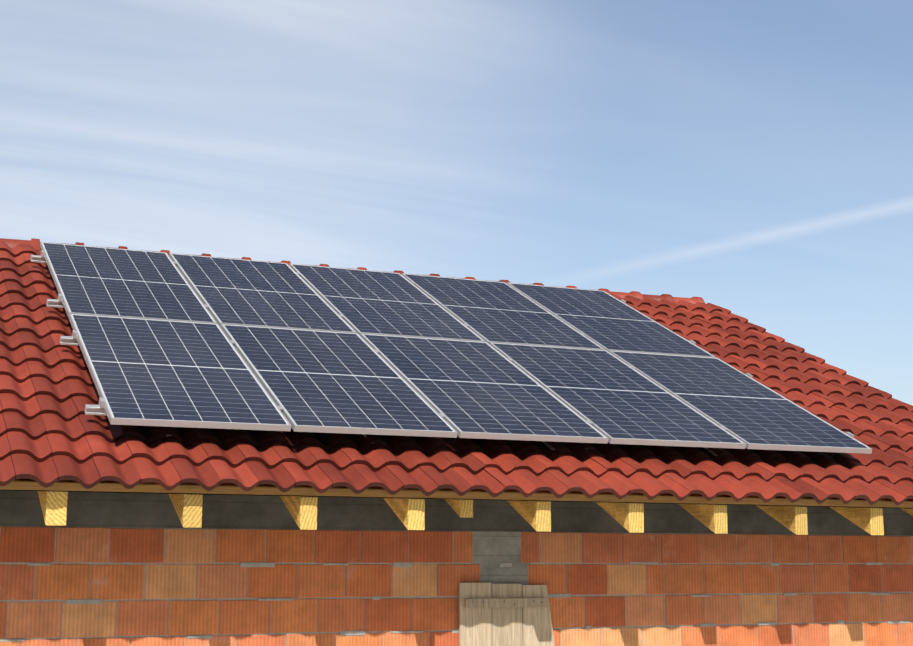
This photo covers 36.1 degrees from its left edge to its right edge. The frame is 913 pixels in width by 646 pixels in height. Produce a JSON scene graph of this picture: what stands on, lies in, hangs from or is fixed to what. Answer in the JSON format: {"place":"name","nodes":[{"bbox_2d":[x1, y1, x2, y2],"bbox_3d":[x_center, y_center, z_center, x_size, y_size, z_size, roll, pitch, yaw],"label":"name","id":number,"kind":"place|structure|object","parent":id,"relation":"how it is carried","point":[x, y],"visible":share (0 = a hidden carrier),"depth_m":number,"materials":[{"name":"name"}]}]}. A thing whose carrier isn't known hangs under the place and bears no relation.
{"place":"outdoors","nodes":[
{"label":"outdoors","id":0,"kind":"place"},
{"bbox_2d":[0,0,912,405],"label":"sky","id":1,"kind":"structure","parent":0,"point":[751,159],"materials":[{"name":"blue"}]},
{"bbox_2d":[0,489,912,508],"bbox_3d":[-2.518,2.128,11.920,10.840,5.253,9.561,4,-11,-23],"label":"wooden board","id":2,"kind":"object","parent":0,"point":[432,498],"depth_m":7.86,"materials":[{"name":"yellow"}]},
{"bbox_2d":[0,241,912,504],"bbox_3d":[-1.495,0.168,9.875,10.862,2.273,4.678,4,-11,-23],"label":"roof tiles","id":3,"kind":"object","parent":2,"relation":"on","point":[51,433],"visible":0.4,"depth_m":8.55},
{"bbox_2d":[0,238,704,303],"bbox_3d":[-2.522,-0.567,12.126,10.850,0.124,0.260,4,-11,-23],"label":"ridge caps","id":4,"kind":"object","parent":3,"relation":"on","point":[32,242],"visible":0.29,"depth_m":13.13,"materials":[{"name":"ceramic"}]},
{"bbox_2d":[30,255,717,455],"bbox_3d":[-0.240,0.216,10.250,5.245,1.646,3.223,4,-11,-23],"label":"mounting rails","id":5,"kind":"object","parent":3,"relation":"on","point":[90,409],"visible":0.15,"depth_m":8.90,"materials":[{"name":"silver metal"}]},
{"bbox_2d":[40,242,871,453],"bbox_3d":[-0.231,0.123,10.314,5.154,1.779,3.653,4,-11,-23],"label":"solar panels","id":6,"kind":"object","parent":3,"relation":"on","point":[177,340],"visible":1,"depth_m":9.73,"materials":[{"name":"blue glass"}]},
{"bbox_2d":[265,430,833,460],"bbox_3d":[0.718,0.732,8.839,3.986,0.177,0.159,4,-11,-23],"label":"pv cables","id":7,"kind":"object","parent":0,"point":[455,439],"visible":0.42,"depth_m":8.49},
{"label":"ground","id":8,"kind":"structure","parent":0,"visible":0},
{"bbox_2d":[0,527,912,645],"bbox_3d":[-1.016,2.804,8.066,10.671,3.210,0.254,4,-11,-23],"label":"block wall","id":9,"kind":"structure","parent":8,"relation":"on","point":[73,586],"depth_m":8.49,"materials":[{"name":"brick"}]},
{"bbox_2d":[0,490,912,535],"bbox_3d":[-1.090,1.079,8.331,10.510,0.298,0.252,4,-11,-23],"label":"ring beam","id":10,"kind":"structure","parent":9,"relation":"on","point":[99,510],"depth_m":8.45,"materials":[{"name":"concrete"}]},
{"bbox_2d":[0,479,912,534],"bbox_3d":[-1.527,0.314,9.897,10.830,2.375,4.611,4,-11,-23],"label":"rafters","id":11,"kind":"object","parent":10,"relation":"on","point":[535,515],"visible":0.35,"depth_m":8.09,"materials":[{"name":"yellow wood"}]},
{"bbox_2d":[459,582,554,645],"bbox_3d":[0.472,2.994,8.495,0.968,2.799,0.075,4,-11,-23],"label":"formwork board","id":12,"kind":"object","parent":9,"relation":"attached to","point":[490,614],"visible":1,"depth_m":8.63,"materials":[{"name":"beige wood"}]}
]}

